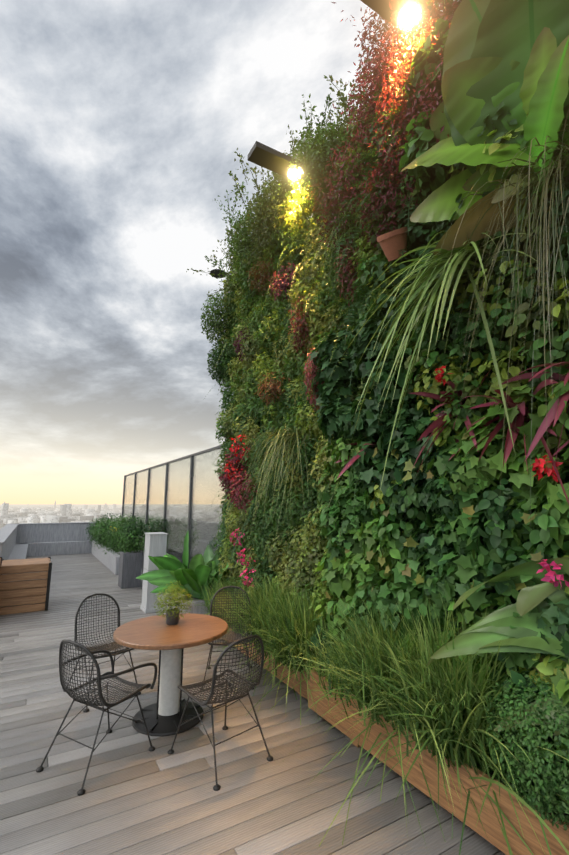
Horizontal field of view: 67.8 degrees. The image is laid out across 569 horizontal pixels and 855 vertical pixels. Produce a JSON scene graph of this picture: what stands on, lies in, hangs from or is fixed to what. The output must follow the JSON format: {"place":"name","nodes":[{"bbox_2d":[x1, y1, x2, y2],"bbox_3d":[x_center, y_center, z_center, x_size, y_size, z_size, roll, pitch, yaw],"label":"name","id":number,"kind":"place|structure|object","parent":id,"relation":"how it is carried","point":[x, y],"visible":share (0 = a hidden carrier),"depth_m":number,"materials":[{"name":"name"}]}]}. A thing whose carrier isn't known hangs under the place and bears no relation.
{"place":"outdoors","nodes":[
{"label":"outdoors","id":0,"kind":"place"},
{"bbox_2d":[0,503,121,527],"bbox_3d":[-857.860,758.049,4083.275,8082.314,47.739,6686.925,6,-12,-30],"label":"city buildings","id":1,"kind":"structure","parent":0,"point":[65,513],"depth_m":1127.02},
{"bbox_2d":[0,504,228,568],"bbox_3d":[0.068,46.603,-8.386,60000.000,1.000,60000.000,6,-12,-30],"label":"city ground","id":2,"kind":"structure","parent":0,"point":[61,504],"depth_m":22850.74,"materials":[{"name":"grey"}]},
{"bbox_2d":[4,500,107,509],"bbox_3d":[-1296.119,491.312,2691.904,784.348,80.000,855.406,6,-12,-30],"label":"city towers","id":3,"kind":"structure","parent":2,"relation":"on","point":[105,506],"depth_m":2656.47,"materials":[{"name":"grey"}]},
{"bbox_2d":[0,0,452,503],"label":"sky","id":4,"kind":"structure","parent":0,"point":[123,123],"materials":[{"name":"grey"}]},
{"bbox_2d":[0,553,505,854],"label":"wood deck floor","id":5,"kind":"structure","parent":0,"point":[138,797],"depth_m":2.96,"materials":[{"name":"grey wood"}]},
{"bbox_2d":[0,557,51,614],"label":"wood slat box","id":6,"kind":"object","parent":5,"relation":"on","point":[31,590],"visible":0.96,"depth_m":7.36,"materials":[{"name":"wood"}]},
{"bbox_2d":[0,522,99,581],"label":"parapet wall","id":7,"kind":"structure","parent":5,"relation":"on","point":[21,540],"depth_m":15.55,"materials":[{"name":"concrete"}]},
{"bbox_2d":[36,639,156,795],"bbox_3d":[-1.376,2.001,3.192,0.592,0.895,0.632,-6,-12,30],"label":"chair","id":8,"kind":"object","parent":5,"relation":"on","point":[90,699],"visible":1,"depth_m":3.07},
{"bbox_2d":[63,593,140,711],"bbox_3d":[-1.823,2.199,4.290,0.552,0.895,0.632,10,-14,-44],"label":"chair","id":9,"kind":"object","parent":5,"relation":"on","point":[113,645],"visible":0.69,"depth_m":4.39,"materials":[{"name":"grey metal"}]},
{"bbox_2d":[91,540,126,574],"bbox_3d":[-5.763,4.154,13.902,0.500,0.450,6.000,6,-12,-30],"label":"planter","id":10,"kind":"object","parent":5,"relation":"on","point":[109,560],"visible":0.42,"depth_m":12.59,"materials":[{"name":"concrete"}]},
{"bbox_2d":[118,551,142,588],"bbox_3d":[-3.531,3.243,9.684,0.420,0.750,0.420,6,-12,-30],"label":"planter","id":11,"kind":"object","parent":5,"relation":"on","point":[130,567],"visible":0.92,"depth_m":9.51,"materials":[{"name":"concrete"}]},
{"bbox_2d":[141,552,143,586],"bbox_3d":[-2.959,3.220,9.556,0.420,0.750,0.420,6,-12,-30],"label":"tall dark planter","id":12,"kind":"object","parent":5,"relation":"on","point":[142,569],"visible":0.17,"depth_m":9.56,"materials":[{"name":"concrete"}]},
{"bbox_2d":[140,532,167,612],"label":"white pillar","id":13,"kind":"structure","parent":5,"relation":"on","point":[155,544],"depth_m":7.49,"materials":[{"name":"paint"}]},
{"bbox_2d":[113,613,227,735],"bbox_3d":[-1.017,2.183,3.781,1.000,0.745,1.000,6,-12,-30],"label":"bistro table","id":14,"kind":"object","parent":5,"relation":"on","point":[164,713],"visible":0.98,"depth_m":3.67,"materials":[{"name":"brown wood"}]},
{"bbox_2d":[166,609,179,624],"bbox_3d":[-1.052,1.780,3.975,0.132,0.118,0.132,6,-12,-30],"label":"table pot","id":15,"kind":"object","parent":14,"relation":"on","point":[174,620],"visible":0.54,"depth_m":3.92,"materials":[{"name":"black ceramic"}]},
{"bbox_2d":[151,580,193,619],"bbox_3d":[-1.052,1.629,4.005,0.383,0.359,0.384,6,-12,-30],"label":"potted plant","id":16,"kind":"object","parent":15,"relation":"in","point":[172,593],"visible":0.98,"depth_m":3.97,"materials":[{"name":"green plant"}]},
{"bbox_2d":[121,445,228,574],"bbox_3d":[-3.302,2.381,10.796,0.250,2.840,9.720,6,-12,-30],"label":"glass screen","id":17,"kind":"object","parent":5,"relation":"on","point":[178,495],"visible":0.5,"depth_m":8.94,"materials":[{"name":"clear glass"}]},
{"bbox_2d":[136,531,238,604],"bbox_3d":[-1.475,2.165,6.598,1.410,1.088,1.928,6,-12,-30],"label":"leafy plant","id":18,"kind":"object","parent":5,"relation":"on","point":[201,569],"visible":0.79,"depth_m":6.54,"materials":[{"name":"green plant"}]},
{"bbox_2d":[164,593,211,614],"bbox_3d":[-1.500,2.918,6.888,0.600,0.400,1.200,6,-12,-30],"label":"planter","id":19,"kind":"object","parent":5,"relation":"on","point":[198,610],"visible":0.29,"depth_m":6.38,"materials":[{"name":"grey concrete"}]},
{"bbox_2d":[167,635,272,790],"bbox_3d":[-0.477,2.010,3.239,0.552,0.895,0.632,10,-14,-43],"label":"chair","id":20,"kind":"object","parent":5,"relation":"on","point":[225,700],"visible":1,"depth_m":3.13,"materials":[{"name":"grey metal"}]},
{"bbox_2d":[201,586,253,689],"bbox_3d":[-0.605,2.262,4.642,0.552,0.895,0.632,1,-10,-5],"label":"chair","id":21,"kind":"object","parent":5,"relation":"on","point":[228,636],"visible":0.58,"depth_m":4.85,"materials":[{"name":"grey metal"}]},
{"bbox_2d":[227,625,307,699],"bbox_3d":[-0.231,2.648,5.135,0.420,0.310,2.740,6,-12,-30],"label":"wood planter","id":22,"kind":"object","parent":5,"relation":"on","point":[296,682],"visible":0.12,"depth_m":4.30,"materials":[{"name":"brown wood"}]},
{"bbox_2d":[308,666,568,854],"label":"wood planter","id":23,"kind":"object","parent":5,"relation":"on","point":[488,819],"visible":0.46,"depth_m":2.45,"materials":[{"name":"brown wood"}]},
{"bbox_2d":[187,568,568,854],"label":"planter grasses","id":24,"kind":"object","parent":23,"relation":"in","point":[436,709],"visible":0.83,"depth_m":2.80,"materials":[{"name":"green plant"}]},
{"bbox_2d":[324,654,568,830],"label":"shrub","id":25,"kind":"object","parent":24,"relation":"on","point":[530,799],"visible":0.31,"depth_m":2.04,"materials":[{"name":"green plant"}]},
{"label":"deck substructure floor","id":26,"kind":"structure","parent":0,"visible":0},
{"bbox_2d":[248,188,568,599],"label":"green backing wall","id":27,"kind":"structure","parent":26,"relation":"on","point":[491,371],"depth_m":3.18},
{"bbox_2d":[186,0,568,816],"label":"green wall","id":28,"kind":"structure","parent":27,"relation":"attached to","point":[464,522],"depth_m":3.53,"materials":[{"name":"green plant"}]},
{"bbox_2d":[210,269,228,277],"bbox_3d":[-1.061,-2.459,7.624,0.783,0.945,0.310,-10,-14,43],"label":"outdoor light","id":29,"kind":"object","parent":28,"relation":"attached to","point":[216,272],"visible":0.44,"depth_m":7.80,"materials":[{"name":"black metal"}]},
{"bbox_2d":[247,141,308,181],"bbox_3d":[0.129,-3.100,5.113,1.160,0.084,0.230,6,-12,-30],"label":"outdoor light","id":30,"kind":"object","parent":28,"relation":"attached to","point":[268,158],"visible":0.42,"depth_m":4.92,"materials":[{"name":"black metal"}]},
{"bbox_2d":[377,227,407,261],"bbox_3d":[0.907,-1.496,3.483,0.250,0.210,0.250,-27,17,-31],"label":"terracotta pot","id":31,"kind":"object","parent":28,"relation":"in","point":[392,243],"depth_m":3.40,"materials":[{"name":"orange ceramic"}]},
{"bbox_2d":[360,0,434,37],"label":"outdoor light","id":32,"kind":"object","parent":28,"relation":"attached to","point":[382,9],"visible":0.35,"depth_m":3.52,"materials":[{"name":"black"}]},
{"bbox_2d":[237,0,568,735],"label":"tropical plants","id":33,"kind":"object","parent":27,"relation":"attached to","point":[513,55],"depth_m":2.57,"materials":[{"name":"green plant"}]},
{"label":"long planter soil","id":34,"kind":"structure","parent":0,"visible":0},
{"bbox_2d":[85,512,167,555],"bbox_3d":[-5.155,3.362,12.991,1.148,1.534,8.776,6,-12,-30],"label":"shrub foliage","id":35,"kind":"object","parent":34,"relation":"on","point":[119,535],"visible":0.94,"depth_m":11.77,"materials":[{"name":"green plant"}]}
]}

